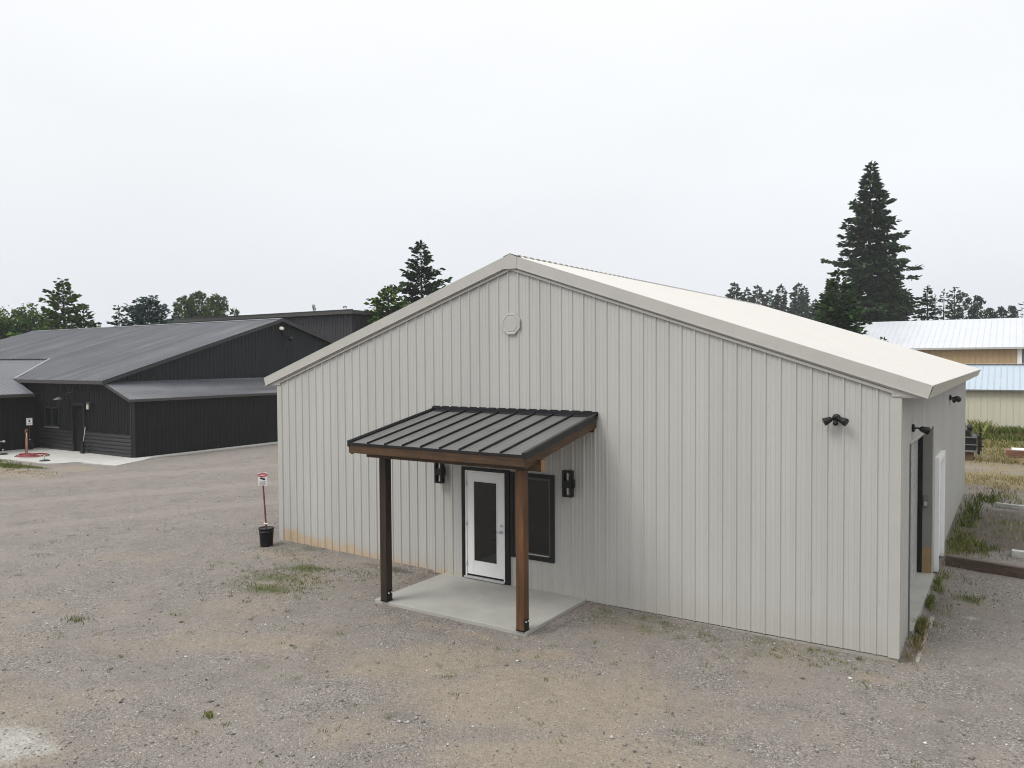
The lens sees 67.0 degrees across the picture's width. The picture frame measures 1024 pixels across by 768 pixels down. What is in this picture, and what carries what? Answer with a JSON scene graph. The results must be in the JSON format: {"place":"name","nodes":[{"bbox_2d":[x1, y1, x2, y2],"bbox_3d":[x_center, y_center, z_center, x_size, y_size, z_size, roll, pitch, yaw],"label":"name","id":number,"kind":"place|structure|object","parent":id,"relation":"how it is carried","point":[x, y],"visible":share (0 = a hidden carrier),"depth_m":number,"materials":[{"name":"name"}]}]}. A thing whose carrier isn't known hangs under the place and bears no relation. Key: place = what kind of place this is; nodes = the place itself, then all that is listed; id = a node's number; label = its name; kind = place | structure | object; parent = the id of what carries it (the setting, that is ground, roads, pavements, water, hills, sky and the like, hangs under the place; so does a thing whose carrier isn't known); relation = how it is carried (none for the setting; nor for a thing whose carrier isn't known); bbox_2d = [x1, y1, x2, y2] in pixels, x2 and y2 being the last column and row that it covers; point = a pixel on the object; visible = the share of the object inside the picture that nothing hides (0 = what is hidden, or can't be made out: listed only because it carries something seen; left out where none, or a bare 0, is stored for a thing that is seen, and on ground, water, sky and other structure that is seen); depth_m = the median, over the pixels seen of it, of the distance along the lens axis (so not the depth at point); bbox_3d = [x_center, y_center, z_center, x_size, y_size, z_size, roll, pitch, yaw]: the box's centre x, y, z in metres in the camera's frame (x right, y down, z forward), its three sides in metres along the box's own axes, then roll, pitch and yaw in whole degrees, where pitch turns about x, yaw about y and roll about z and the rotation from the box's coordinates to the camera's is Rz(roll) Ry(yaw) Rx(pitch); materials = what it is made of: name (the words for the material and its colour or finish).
{"place":"outdoors","nodes":[
{"label":"outdoors","id":0,"kind":"place"},
{"bbox_2d":[0,441,1023,767],"bbox_3d":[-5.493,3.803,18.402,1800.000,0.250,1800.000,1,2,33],"label":"ground","id":1,"kind":"structure","parent":0,"point":[160,483],"depth_m":11.12,"materials":[{"name":"stone"}]},
{"bbox_2d":[0,311,21,339],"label":"broadleaf tree","id":2,"kind":"object","parent":1,"relation":"on","point":[3,328],"visible":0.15,"depth_m":64.99,"materials":[{"name":"green plant"}]},
{"bbox_2d":[0,302,48,334],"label":"broadleaf tree","id":3,"kind":"object","parent":1,"relation":"on","point":[24,322],"visible":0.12,"depth_m":69.54,"materials":[{"name":"green plant"}]},
{"bbox_2d":[33,319,67,330],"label":"broadleaf tree","id":4,"kind":"object","parent":1,"relation":"on","point":[48,326],"visible":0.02,"depth_m":72.23,"materials":[{"name":"green plant"}]},
{"bbox_2d":[6,278,100,336],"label":"pine tree","id":5,"kind":"object","parent":1,"relation":"on","point":[56,317],"visible":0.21,"depth_m":65.68,"materials":[{"name":"green plant"}]},
{"bbox_2d":[61,303,101,328],"bbox_3d":[-35.957,-1.559,64.258,8.615,10.362,10.532,1,2,33],"label":"fir tree","id":6,"kind":"object","parent":1,"relation":"on","point":[79,324],"visible":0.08,"depth_m":63.83,"materials":[{"name":"green plant"}]},
{"bbox_2d":[107,305,131,326],"bbox_3d":[-31.224,-1.707,62.302,5.538,9.364,5.422,1,2,33],"label":"spruce tree","id":7,"kind":"object","parent":1,"relation":"on","point":[116,316],"visible":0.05,"depth_m":62.04,"materials":[{"name":"green plant"}]},
{"bbox_2d":[0,442,277,466],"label":"concrete pad","id":8,"kind":"object","parent":1,"relation":"on","point":[55,456],"visible":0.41,"depth_m":35.85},
{"bbox_2d":[24,429,27,452],"bbox_3d":[-23.224,2.757,37.014,0.162,1.242,0.345,-2,2,-41],"label":"yard hydrant","id":9,"kind":"object","parent":8,"relation":"on","point":[26,431],"visible":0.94,"depth_m":37.03,"materials":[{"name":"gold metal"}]},
{"bbox_2d":[26,418,33,449],"bbox_3d":[-24.440,2.522,39.209,0.351,1.600,0.351,1,2,33],"label":"bucket sign","id":10,"kind":"object","parent":8,"relation":"on","point":[29,423],"visible":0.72,"depth_m":39.15,"materials":[{"name":"black plastic"}]},
{"bbox_2d":[14,437,48,456],"bbox_3d":[-22.623,2.962,36.480,1.792,0.877,1.224,1,2,33],"label":"garden hose","id":11,"kind":"object","parent":8,"relation":"on","point":[25,454],"visible":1,"depth_m":36.54,"materials":[{"name":"red rubber"}]},
{"bbox_2d":[80,427,85,453],"bbox_3d":[-20.688,2.716,37.396,0.268,1.268,0.252,1,2,33],"label":"push broom","id":12,"kind":"object","parent":8,"relation":"on","point":[82,449],"visible":1,"depth_m":37.31,"materials":[{"name":"grey paint"}]},
{"bbox_2d":[110,295,179,326],"bbox_3d":[-30.060,-2.270,63.847,11.630,10.190,12.166,1,2,33],"label":"broadleaf tree","id":13,"kind":"object","parent":1,"relation":"on","point":[140,314],"visible":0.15,"depth_m":63.56,"materials":[{"name":"green plant"}]},
{"bbox_2d":[0,318,334,457],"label":"dark metal building","id":14,"kind":"structure","parent":1,"relation":"on","point":[154,390],"depth_m":39.94,"materials":[{"name":"grey metal"}]},
{"bbox_2d":[44,406,59,427],"bbox_3d":[-23.358,1.691,39.340,1.510,1.060,0.150,1,2,33],"label":"window","id":15,"kind":"structure","parent":14,"relation":"in","point":[51,414],"depth_m":39.31,"materials":[{"name":"black glass"}]},
{"bbox_2d":[52,390,77,399],"bbox_3d":[-21.878,0.530,37.940,1.134,0.470,0.597,-1,2,-24],"label":"gooseneck lamp","id":16,"kind":"object","parent":14,"relation":"attached to","point":[59,398],"visible":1,"depth_m":37.76,"materials":[{"name":"black metal"}]},
{"bbox_2d":[71,403,86,452],"bbox_3d":[-21.199,2.148,38.054,1.220,2.440,0.290,1,2,33],"label":"door frame","id":17,"kind":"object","parent":14,"relation":"in","point":[73,405],"depth_m":38.20,"materials":[{"name":"black metal"}]},
{"bbox_2d":[86,402,91,409],"bbox_3d":[-20.406,1.065,37.307,0.280,0.360,0.140,1,2,33],"label":"wall lamp","id":18,"kind":"object","parent":14,"relation":"attached to","point":[88,405],"visible":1,"depth_m":37.24,"materials":[{"name":"brown metal"}]},
{"bbox_2d":[279,326,292,341],"bbox_3d":[-13.215,-2.897,44.998,0.599,0.888,1.057,1,2,33],"label":"flood light","id":19,"kind":"object","parent":14,"relation":"attached to","point":[281,331],"visible":1,"depth_m":45.02,"materials":[{"name":"black metal"}]},
{"bbox_2d":[170,295,206,318],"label":"broadleaf tree","id":20,"kind":"object","parent":1,"relation":"on","point":[178,310],"visible":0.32,"depth_m":99.19,"materials":[{"name":"green plant"}]},
{"bbox_2d":[184,291,209,317],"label":"broadleaf tree","id":21,"kind":"object","parent":1,"relation":"on","point":[198,296],"visible":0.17,"depth_m":101.52,"materials":[{"name":"green plant"}]},
{"bbox_2d":[199,293,239,317],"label":"broadleaf tree","id":22,"kind":"object","parent":1,"relation":"on","point":[214,304],"visible":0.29,"depth_m":98.77,"materials":[{"name":"green plant"}]},
{"bbox_2d":[258,472,273,546],"bbox_3d":[-5.662,2.888,17.812,0.351,1.700,0.351,1,2,33],"label":"bucket sign","id":23,"kind":"object","parent":1,"relation":"on","point":[266,532],"visible":1,"depth_m":17.77,"materials":[{"name":"black plastic"}]},
{"bbox_2d":[170,309,385,341],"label":"building","id":24,"kind":"structure","parent":1,"relation":"on","point":[335,325],"depth_m":61.16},
{"bbox_2d":[357,284,410,330],"bbox_3d":[-9.406,-2.530,61.262,8.776,10.616,8.855,0,2,0],"label":"pine tree","id":25,"kind":"object","parent":1,"relation":"on","point":[384,295],"visible":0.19,"depth_m":60.59,"materials":[{"name":"green plant"}]},
{"bbox_2d":[384,240,452,302],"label":"fir tree","id":26,"kind":"object","parent":1,"relation":"on","point":[427,275],"visible":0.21,"depth_m":67.56,"materials":[{"name":"green plant"}]},
{"bbox_2d":[375,573,586,635],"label":"porch slab","id":27,"kind":"structure","parent":1,"relation":"on","point":[476,602],"depth_m":13.78,"materials":[{"name":"concrete"}]},
{"bbox_2d":[347,406,597,631],"bbox_3d":[-0.669,2.189,13.740,3.781,3.390,2.427,1,2,33],"label":"porch","id":28,"kind":"object","parent":27,"relation":"on","point":[521,442],"visible":1,"depth_m":13.28,"materials":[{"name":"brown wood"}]},
{"bbox_2d":[0,419,1023,767],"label":"grass","id":29,"kind":"structure","parent":1,"relation":"on","point":[988,431],"depth_m":17.16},
{"bbox_2d":[1,419,1023,673],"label":"dry grass","id":30,"kind":"structure","parent":1,"relation":"on","point":[999,487],"depth_m":21.40,"materials":[{"name":"plant"}]},
{"bbox_2d":[264,253,980,662],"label":"metal building","id":31,"kind":"structure","parent":1,"relation":"on","point":[724,477],"depth_m":13.54,"materials":[{"name":"beige metal"}]},
{"bbox_2d":[434,463,444,483],"bbox_3d":[-1.432,1.749,15.560,0.220,0.480,0.151,1,2,33],"label":"wall lantern","id":32,"kind":"object","parent":31,"relation":"attached to","point":[439,472],"depth_m":15.52,"materials":[{"name":"black metal"}]},
{"bbox_2d":[461,466,510,584],"bbox_3d":[-0.504,2.743,15.090,1.130,2.210,0.150,1,2,33],"label":"door","id":33,"kind":"structure","parent":31,"relation":"in","point":[486,556],"depth_m":15.10,"materials":[{"name":"white paint"}]},
{"bbox_2d":[510,471,554,562],"bbox_3d":[0.387,2.483,14.506,0.955,1.625,0.080,1,2,33],"label":"window","id":34,"kind":"structure","parent":31,"relation":"in","point":[541,487],"depth_m":14.43,"materials":[{"name":"black glass"}]},
{"bbox_2d":[562,470,574,497],"bbox_3d":[1.035,1.794,13.951,0.220,0.480,0.151,1,2,33],"label":"wall lantern","id":35,"kind":"object","parent":31,"relation":"attached to","point":[568,483],"depth_m":13.91,"materials":[{"name":"black metal"}]},
{"bbox_2d":[822,414,848,425],"bbox_3d":[4.780,0.534,11.438,0.373,0.173,0.190,1,2,33],"label":"flood light","id":36,"kind":"object","parent":31,"relation":"attached to","point":[836,418],"visible":1,"depth_m":11.43,"materials":[{"name":"black plastic"}]},
{"bbox_2d":[910,436,922,584],"bbox_3d":[7.115,2.365,13.921,0.130,2.934,3.822,1,2,33],"label":"overhead door","id":37,"kind":"structure","parent":31,"relation":"in","point":[917,448],"depth_m":15.34,"materials":[{"name":"white metal"}]},
{"bbox_2d":[912,424,929,434],"bbox_3d":[6.427,0.715,12.192,0.283,0.168,0.126,0,2,7],"label":"flood light","id":38,"kind":"object","parent":31,"relation":"attached to","point":[924,430],"visible":1,"depth_m":12.15,"materials":[{"name":"black plastic"}]},
{"bbox_2d":[933,450,944,571],"bbox_3d":[9.089,2.656,16.477,0.121,2.340,1.560,1,2,33],"label":"side door","id":39,"kind":"structure","parent":31,"relation":"in","point":[939,531],"depth_m":16.17,"materials":[{"name":"white paint"}]},
{"bbox_2d":[950,395,960,402],"bbox_3d":[10.860,0.368,18.950,0.242,0.192,0.400,1,2,33],"label":"flood light","id":40,"kind":"object","parent":31,"relation":"attached to","point":[954,399],"visible":1,"depth_m":18.88,"materials":[{"name":"black plastic"}]},
{"bbox_2d":[725,282,744,300],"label":"fir tree","id":41,"kind":"object","parent":1,"relation":"on","point":[734,294],"visible":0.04,"depth_m":159.63,"materials":[{"name":"green plant"}]},
{"bbox_2d":[740,287,751,301],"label":"fir tree","id":42,"kind":"object","parent":1,"relation":"on","point":[747,299],"visible":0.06,"depth_m":164.67,"materials":[{"name":"green plant"}]},
{"bbox_2d":[747,285,767,305],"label":"fir tree","id":43,"kind":"object","parent":1,"relation":"on","point":[753,299],"visible":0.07,"depth_m":157.61,"materials":[{"name":"green plant"}]},
{"bbox_2d":[763,289,774,307],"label":"fir tree","id":44,"kind":"object","parent":1,"relation":"on","point":[768,298],"visible":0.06,"depth_m":167.74,"materials":[{"name":"green plant"}]},
{"bbox_2d":[771,284,790,312],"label":"fir tree","id":45,"kind":"object","parent":1,"relation":"on","point":[778,299],"visible":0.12,"depth_m":154.64,"materials":[{"name":"green plant"}]},
{"bbox_2d":[786,282,813,319],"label":"fir tree","id":46,"kind":"object","parent":1,"relation":"on","point":[794,303],"visible":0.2,"depth_m":149.65,"materials":[{"name":"green plant"}]},
{"bbox_2d":[798,286,810,313],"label":"fir tree","id":47,"kind":"object","parent":1,"relation":"on","point":[807,299],"visible":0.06,"depth_m":164.58,"materials":[{"name":"green plant"}]},
{"bbox_2d":[808,298,820,318],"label":"fir tree","id":48,"kind":"object","parent":1,"relation":"on","point":[812,311],"visible":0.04,"depth_m":159.27,"materials":[{"name":"green plant"}]},
{"bbox_2d":[815,278,839,321],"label":"fir tree","id":49,"kind":"object","parent":1,"relation":"on","point":[827,281],"depth_m":86.05,"materials":[{"name":"green plant"}]},
{"bbox_2d":[810,268,872,334],"bbox_3d":[19.383,-1.572,46.158,6.651,10.794,7.054,1,2,33],"label":"spruce tree","id":50,"kind":"object","parent":1,"relation":"on","point":[846,317],"visible":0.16,"depth_m":46.03,"materials":[{"name":"green plant"}]},
{"bbox_2d":[818,160,931,327],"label":"fir tree","id":51,"kind":"object","parent":1,"relation":"on","point":[873,272],"visible":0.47,"depth_m":79.04,"materials":[{"name":"green plant"}]},
{"bbox_2d":[872,275,917,320],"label":"fir tree","id":52,"kind":"object","parent":1,"relation":"on","point":[906,315],"depth_m":87.11,"materials":[{"name":"green plant"}]},
{"bbox_2d":[908,572,934,636],"bbox_3d":[7.205,4.037,13.931,0.400,0.400,3.880,1,2,33],"label":"door sill slab","id":53,"kind":"structure","parent":1,"relation":"on","point":[921,585],"depth_m":14.14,"materials":[{"name":"concrete"}]},
{"bbox_2d":[915,616,934,662],"bbox_3d":[6.500,4.037,12.164,0.070,0.118,2.350,1,2,33],"label":"concrete strip","id":54,"kind":"object","parent":1,"relation":"on","point":[918,657],"visible":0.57,"depth_m":11.85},
{"bbox_2d":[917,285,939,320],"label":"fir tree","id":55,"kind":"object","parent":1,"relation":"on","point":[928,315],"visible":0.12,"depth_m":87.72,"materials":[{"name":"green plant"}]},
{"bbox_2d":[852,317,1023,363],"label":"tan building","id":56,"kind":"structure","parent":1,"relation":"on","point":[984,341],"depth_m":64.69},
{"bbox_2d":[935,289,955,319],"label":"fir tree","id":57,"kind":"object","parent":1,"relation":"on","point":[943,311],"visible":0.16,"depth_m":104.92,"materials":[{"name":"green plant"}]},
{"bbox_2d":[944,287,967,319],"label":"fir tree","id":58,"kind":"object","parent":1,"relation":"on","point":[953,297],"visible":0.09,"depth_m":107.84,"materials":[{"name":"green plant"}]},
{"bbox_2d":[949,292,979,319],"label":"pine tree","id":59,"kind":"object","parent":1,"relation":"on","point":[957,316],"visible":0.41,"depth_m":102.63,"materials":[{"name":"green plant"}]},
{"bbox_2d":[965,424,983,459],"bbox_3d":[19.058,2.475,34.299,3.120,1.519,1.680,1,2,33],"label":"flatbed trailer","id":60,"kind":"object","parent":1,"relation":"on","point":[973,443],"visible":0.31,"depth_m":33.09,"materials":[{"name":"black metal"}]},
{"bbox_2d":[967,295,989,318],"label":"pine tree","id":61,"kind":"object","parent":1,"relation":"on","point":[977,298],"visible":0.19,"depth_m":107.82,"materials":[{"name":"green plant"}]},
{"bbox_2d":[945,554,1023,578],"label":"railroad tie","id":62,"kind":"object","parent":1,"relation":"on","point":[993,567],"visible":1,"depth_m":15.87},
{"bbox_2d":[980,307,996,318],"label":"pine tree","id":63,"kind":"object","parent":1,"relation":"on","point":[991,315],"visible":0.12,"depth_m":109.68,"materials":[{"name":"green plant"}]},
{"bbox_2d":[965,364,1023,428],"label":"cream shed","id":64,"kind":"structure","parent":1,"relation":"on","point":[994,393],"depth_m":42.96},
{"bbox_2d":[996,306,1009,317],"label":"pine tree","id":65,"kind":"object","parent":1,"relation":"on","point":[1001,311],"visible":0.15,"depth_m":111.84,"materials":[{"name":"green plant"}]},
{"bbox_2d":[1000,305,1018,317],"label":"pine tree","id":66,"kind":"object","parent":1,"relation":"on","point":[1013,313],"visible":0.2,"depth_m":109.74,"materials":[{"name":"green plant"}]},
{"bbox_2d":[996,502,1023,510],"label":"grey timber","id":67,"kind":"object","parent":1,"relation":"on","point":[1010,506],"visible":1,"depth_m":22.50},
{"bbox_2d":[1005,448,1023,457],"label":"lumber stack","id":68,"kind":"object","parent":1,"relation":"on","point":[1013,452],"visible":0.99,"depth_m":33.94,"materials":[{"name":"brown wood"}]},
{"bbox_2d":[1012,549,1023,557],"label":"concrete block","id":69,"kind":"object","parent":1,"relation":"on","point":[1018,553],"depth_m":17.05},
{"bbox_2d":[0,0,1023,327],"label":"sky","id":70,"kind":"structure","parent":0,"point":[265,156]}
]}

